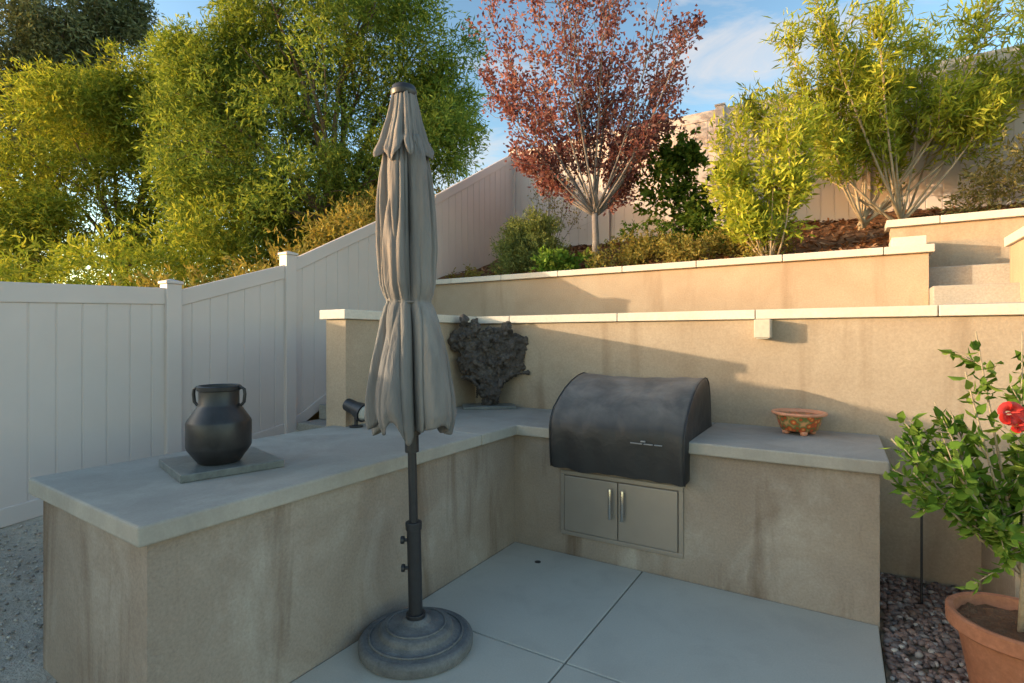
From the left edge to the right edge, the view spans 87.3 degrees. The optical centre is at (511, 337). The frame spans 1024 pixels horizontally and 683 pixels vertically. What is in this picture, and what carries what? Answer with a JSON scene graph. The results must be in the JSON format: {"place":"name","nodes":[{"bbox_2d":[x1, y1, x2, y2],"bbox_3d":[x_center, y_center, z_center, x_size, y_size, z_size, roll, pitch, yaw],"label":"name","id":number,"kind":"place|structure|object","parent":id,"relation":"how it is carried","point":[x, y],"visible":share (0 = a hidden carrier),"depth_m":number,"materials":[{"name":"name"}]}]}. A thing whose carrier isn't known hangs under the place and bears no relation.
{"place":"outdoors","nodes":[
{"label":"outdoors","id":0,"kind":"place"},
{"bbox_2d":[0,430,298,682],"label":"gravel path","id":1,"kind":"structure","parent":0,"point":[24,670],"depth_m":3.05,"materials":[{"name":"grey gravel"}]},
{"bbox_2d":[0,517,42,670],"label":"loose grit","id":2,"kind":"object","parent":1,"relation":"on","point":[18,613],"visible":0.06,"depth_m":3.24,"materials":[{"name":"grey gravel"}]},
{"bbox_2d":[297,404,325,430],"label":"concrete steps","id":3,"kind":"structure","parent":1,"relation":"on","point":[320,422],"depth_m":5.91,"materials":[{"name":"grey concrete"}]},
{"bbox_2d":[0,0,1023,284],"label":"sky","id":4,"kind":"structure","parent":0,"point":[729,52],"materials":[{"name":"blue"}]},
{"bbox_2d":[291,542,885,682],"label":"concrete patio","id":5,"kind":"structure","parent":0,"point":[555,617],"depth_m":2.89,"materials":[{"name":"grey concrete"}]},
{"bbox_2d":[358,82,472,678],"bbox_3d":[-0.494,0.138,2.778,0.584,2.905,0.584,0,0,31],"label":"patio umbrella","id":6,"kind":"object","parent":5,"relation":"on","point":[410,394],"visible":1,"depth_m":2.66,"materials":[{"name":"fabric"}]},
{"bbox_2d":[307,411,886,682],"bbox_3d":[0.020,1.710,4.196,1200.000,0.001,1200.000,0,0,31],"label":"ground","id":7,"kind":"structure","parent":0,"point":[315,416],"depth_m":11.12,"materials":[{"name":"soil"}]},
{"bbox_2d":[28,406,889,682],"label":"outdoor kitchen counter","id":8,"kind":"object","parent":7,"relation":"on","point":[155,572],"visible":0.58,"depth_m":2.89,"materials":[{"name":"concrete"}]},
{"bbox_2d":[159,447,283,482],"bbox_3d":[-1.514,0.650,2.795,0.470,0.036,0.470,0,0,-44],"label":"slate tile","id":9,"kind":"object","parent":8,"relation":"on","point":[183,469],"visible":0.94,"depth_m":2.67,"materials":[{"name":"grey stone"}]},
{"bbox_2d":[185,384,251,465],"bbox_3d":[-1.495,0.436,2.742,0.300,0.390,0.300,0,0,31],"label":"vase","id":10,"kind":"object","parent":9,"relation":"on","point":[218,426],"visible":1,"depth_m":2.65,"materials":[{"name":"grey metal"}]},
{"bbox_2d":[342,399,364,427],"bbox_3d":[-1.172,0.564,4.035,0.217,0.209,0.146,0,0,31],"label":"landscape spotlight","id":11,"kind":"object","parent":8,"relation":"on","point":[354,409],"visible":0.84,"depth_m":3.99,"materials":[{"name":"black metal"}]},
{"bbox_2d":[447,314,529,409],"bbox_3d":[-0.223,0.230,5.138,0.886,0.922,0.242,0,0,-7],"label":"driftwood sculpture","id":12,"kind":"object","parent":8,"relation":"on","point":[490,361],"visible":0.99,"depth_m":5.10,"materials":[{"name":"grey wood"}]},
{"bbox_2d":[561,469,683,558],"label":"cabinet doors","id":13,"kind":"structure","parent":8,"relation":"attached to","point":[641,517],"depth_m":3.70,"materials":[{"name":"silver metal"}]},
{"bbox_2d":[565,475,677,552],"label":"door panels","id":14,"kind":"structure","parent":13,"relation":"in","point":[651,514],"depth_m":3.70,"materials":[{"name":"silver metal"}]},
{"bbox_2d":[549,372,711,486],"bbox_3d":[0.889,0.618,3.998,0.999,0.670,0.847,0,0,31],"label":"covered grill","id":15,"kind":"object","parent":8,"relation":"on","point":[649,429],"visible":0.99,"depth_m":3.71,"materials":[{"name":"plastic"}]},
{"bbox_2d":[771,408,827,435],"bbox_3d":[2.007,0.591,3.756,0.352,0.156,0.352,0,0,31],"label":"painted bowl","id":16,"kind":"object","parent":8,"relation":"on","point":[803,422],"visible":1,"depth_m":3.66,"materials":[{"name":"ceramic"}]},
{"bbox_2d":[326,315,1023,591],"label":"stucco wall","id":17,"kind":"structure","parent":7,"relation":"on","point":[860,375],"depth_m":3.90,"materials":[{"name":"beige paint"}]},
{"bbox_2d":[320,303,1023,323],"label":"cap","id":18,"kind":"object","parent":17,"relation":"on","point":[1007,309],"visible":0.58,"depth_m":4.06,"materials":[{"name":"concrete"}]},
{"bbox_2d":[754,319,771,338],"bbox_3d":[1.881,-0.066,4.020,0.110,0.145,0.159,0,0,31],"label":"wall light","id":19,"kind":"object","parent":17,"relation":"attached to","point":[762,328],"visible":1,"depth_m":3.95,"materials":[{"name":"plastic"}]},
{"bbox_2d":[981,537,1019,597],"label":"stucco wall","id":20,"kind":"structure","parent":7,"relation":"on","point":[1004,583],"depth_m":3.10,"materials":[{"name":"beige paint"}]},
{"bbox_2d":[436,201,1023,279],"bbox_3d":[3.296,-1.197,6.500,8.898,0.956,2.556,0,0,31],"label":"bark mulch","id":21,"kind":"object","parent":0,"point":[862,240],"visible":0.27,"depth_m":6.46,"materials":[{"name":"brown wood"}]},
{"bbox_2d":[443,264,504,278],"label":"shrub","id":22,"kind":"object","parent":21,"relation":"on","point":[472,273],"visible":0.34,"depth_m":7.65,"materials":[{"name":"green plant"}]},
{"bbox_2d":[488,201,574,274],"bbox_3d":[0.252,-1.221,7.521,1.195,1.200,1.059,0,0,-16],"label":"rosemary bush","id":23,"kind":"object","parent":21,"relation":"on","point":[523,242],"visible":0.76,"depth_m":7.29,"materials":[{"name":"green plant"}]},
{"bbox_2d":[529,245,594,272],"bbox_3d":[0.639,-0.934,6.960,0.850,0.526,0.682,0,0,-1],"label":"leafy perennial","id":24,"kind":"object","parent":21,"relation":"on","point":[563,260],"visible":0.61,"depth_m":6.83,"materials":[{"name":"green plant"}]},
{"bbox_2d":[527,137,600,245],"bbox_3d":[0.758,-2.274,8.817,1.369,2.006,0.826,0,0,31],"label":"dry twig shrub","id":25,"kind":"object","parent":21,"relation":"on","point":[552,208],"visible":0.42,"depth_m":8.79,"materials":[{"name":"brown plant"}]},
{"bbox_2d":[461,0,707,267],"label":"purple leaf plum tree","id":26,"kind":"object","parent":21,"relation":"on","point":[640,138],"visible":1,"depth_m":7.00,"materials":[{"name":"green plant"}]},
{"bbox_2d":[632,127,725,247],"bbox_3d":[2.304,-2.004,7.287,1.499,1.917,1.134,0,0,31],"label":"citrus bush","id":27,"kind":"object","parent":21,"relation":"on","point":[680,157],"visible":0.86,"depth_m":7.21,"materials":[{"name":"green plant"}]},
{"bbox_2d":[432,253,928,316],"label":"stucco wall","id":28,"kind":"structure","parent":21,"relation":"on","point":[888,280],"depth_m":5.53,"materials":[{"name":"beige paint"}]},
{"bbox_2d":[436,244,934,284],"bbox_3d":[1.182,-0.766,6.187,5.804,0.067,0.310,0,0,31],"label":"cap","id":29,"kind":"object","parent":28,"relation":"on","point":[893,250],"visible":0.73,"depth_m":5.47,"materials":[{"name":"concrete"}]},
{"bbox_2d":[617,208,747,254],"bbox_3d":[2.125,-1.251,6.805,1.725,0.789,0.770,0,0,42],"label":"groundcover shrub","id":30,"kind":"object","parent":21,"relation":"on","point":[711,226],"visible":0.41,"depth_m":6.75,"materials":[{"name":"green plant"}]},
{"bbox_2d":[581,219,806,268],"bbox_3d":[2.039,-1.023,6.356,2.552,0.780,1.121,0,0,31],"label":"groundcover shrub","id":31,"kind":"object","parent":21,"relation":"on","point":[636,252],"visible":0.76,"depth_m":6.30,"materials":[{"name":"green plant"}]},
{"bbox_2d":[698,71,843,255],"bbox_3d":[2.668,-1.738,5.681,1.313,1.978,0.944,0,0,16],"label":"oleander bush","id":32,"kind":"object","parent":21,"relation":"on","point":[770,213],"visible":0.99,"depth_m":5.55,"materials":[{"name":"green plant"}]},
{"bbox_2d":[730,0,1023,219],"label":"oleander bush","id":33,"kind":"object","parent":21,"relation":"on","point":[886,94],"visible":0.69,"depth_m":5.97,"materials":[{"name":"green plant"}]},
{"bbox_2d":[759,0,1023,230],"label":"oleander bush","id":34,"kind":"object","parent":21,"relation":"on","point":[841,167],"visible":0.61,"depth_m":6.04,"materials":[{"name":"green plant"}]},
{"bbox_2d":[889,217,1023,266],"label":"stucco wall","id":35,"kind":"structure","parent":21,"relation":"on","point":[970,243],"depth_m":5.01,"materials":[{"name":"beige paint"}]},
{"bbox_2d":[884,208,1023,246],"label":"cap","id":36,"kind":"object","parent":35,"relation":"on","point":[954,218],"visible":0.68,"depth_m":4.97,"materials":[{"name":"concrete"}]},
{"bbox_2d":[926,122,1023,213],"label":"grey green bush","id":37,"kind":"object","parent":21,"relation":"on","point":[990,170],"visible":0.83,"depth_m":5.91,"materials":[{"name":"green plant"}]},
{"bbox_2d":[880,572,981,682],"bbox_3d":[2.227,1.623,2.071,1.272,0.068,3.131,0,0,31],"label":"gravel bed","id":38,"kind":"object","parent":0,"point":[903,638],"visible":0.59,"depth_m":2.93,"materials":[{"name":"grey gravel"}]},
{"bbox_2d":[920,455,922,603],"bbox_3d":[2.495,1.170,3.271,0.024,0.960,0.023,0,0,31],"label":"garden stake","id":39,"kind":"object","parent":38,"relation":"on","point":[921,559],"visible":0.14,"depth_m":3.27,"materials":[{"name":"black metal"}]},
{"bbox_2d":[879,331,1023,682],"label":"potted hibiscus","id":40,"kind":"object","parent":38,"relation":"on","point":[989,627],"visible":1,"depth_m":2.39,"materials":[{"name":"plant"}]},
{"bbox_2d":[929,263,1023,305],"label":"concrete steps","id":41,"kind":"structure","parent":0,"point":[973,284],"depth_m":4.42,"materials":[{"name":"beige concrete"}]},
{"bbox_2d":[1004,226,1023,301],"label":"stair pier","id":42,"kind":"structure","parent":0,"point":[1014,241],"depth_m":4.19,"materials":[{"name":"paint"}]},
{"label":"hillside","id":43,"kind":"structure","parent":0,"visible":0},
{"bbox_2d":[0,0,166,261],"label":"olive tree","id":44,"kind":"object","parent":43,"relation":"on","point":[34,29],"visible":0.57,"depth_m":16.23,"materials":[{"name":"green plant"}]},
{"bbox_2d":[0,279,183,527],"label":"vinyl fence","id":45,"kind":"object","parent":43,"relation":"on","point":[90,375],"visible":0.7,"depth_m":4.29,"materials":[{"name":"white plastic"}]},
{"bbox_2d":[0,26,258,286],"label":"willow tree","id":46,"kind":"object","parent":43,"relation":"on","point":[93,103],"visible":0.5,"depth_m":13.30,"materials":[{"name":"green plant"}]},
{"bbox_2d":[0,174,375,286],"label":"brush hedge","id":47,"kind":"object","parent":43,"relation":"on","point":[76,263],"visible":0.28,"depth_m":10.34,"materials":[{"name":"green plant"}]},
{"bbox_2d":[182,265,284,451],"bbox_3d":[-2.772,0.221,5.378,0.056,2.056,1.202,0,0,31],"label":"vinyl fence","id":48,"kind":"object","parent":43,"relation":"on","point":[232,330],"visible":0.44,"depth_m":5.43,"materials":[{"name":"white plastic"}]},
{"bbox_2d":[98,184,442,288],"bbox_3d":[-3.819,-0.968,9.457,3.333,4.905,10.180,0,0,31],"label":"brush hedge","id":49,"kind":"object","parent":43,"relation":"on","point":[327,227],"visible":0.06,"depth_m":9.49,"materials":[{"name":"green plant"}]},
{"bbox_2d":[121,0,493,270],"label":"acacia tree","id":50,"kind":"object","parent":43,"relation":"on","point":[233,87],"visible":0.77,"depth_m":11.71,"materials":[{"name":"green plant"}]},
{"bbox_2d":[278,148,518,433],"bbox_3d":[-1.212,-1.067,7.935,0.152,4.915,4.932,0,0,31],"label":"vinyl fence","id":51,"kind":"object","parent":43,"relation":"on","point":[474,211],"visible":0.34,"depth_m":6.65,"materials":[{"name":"white plastic"}]},
{"bbox_2d":[516,44,1023,248],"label":"vinyl fence","id":52,"kind":"object","parent":43,"relation":"on","point":[831,202],"visible":0.18,"depth_m":7.56,"materials":[{"name":"white plastic"}]}
]}

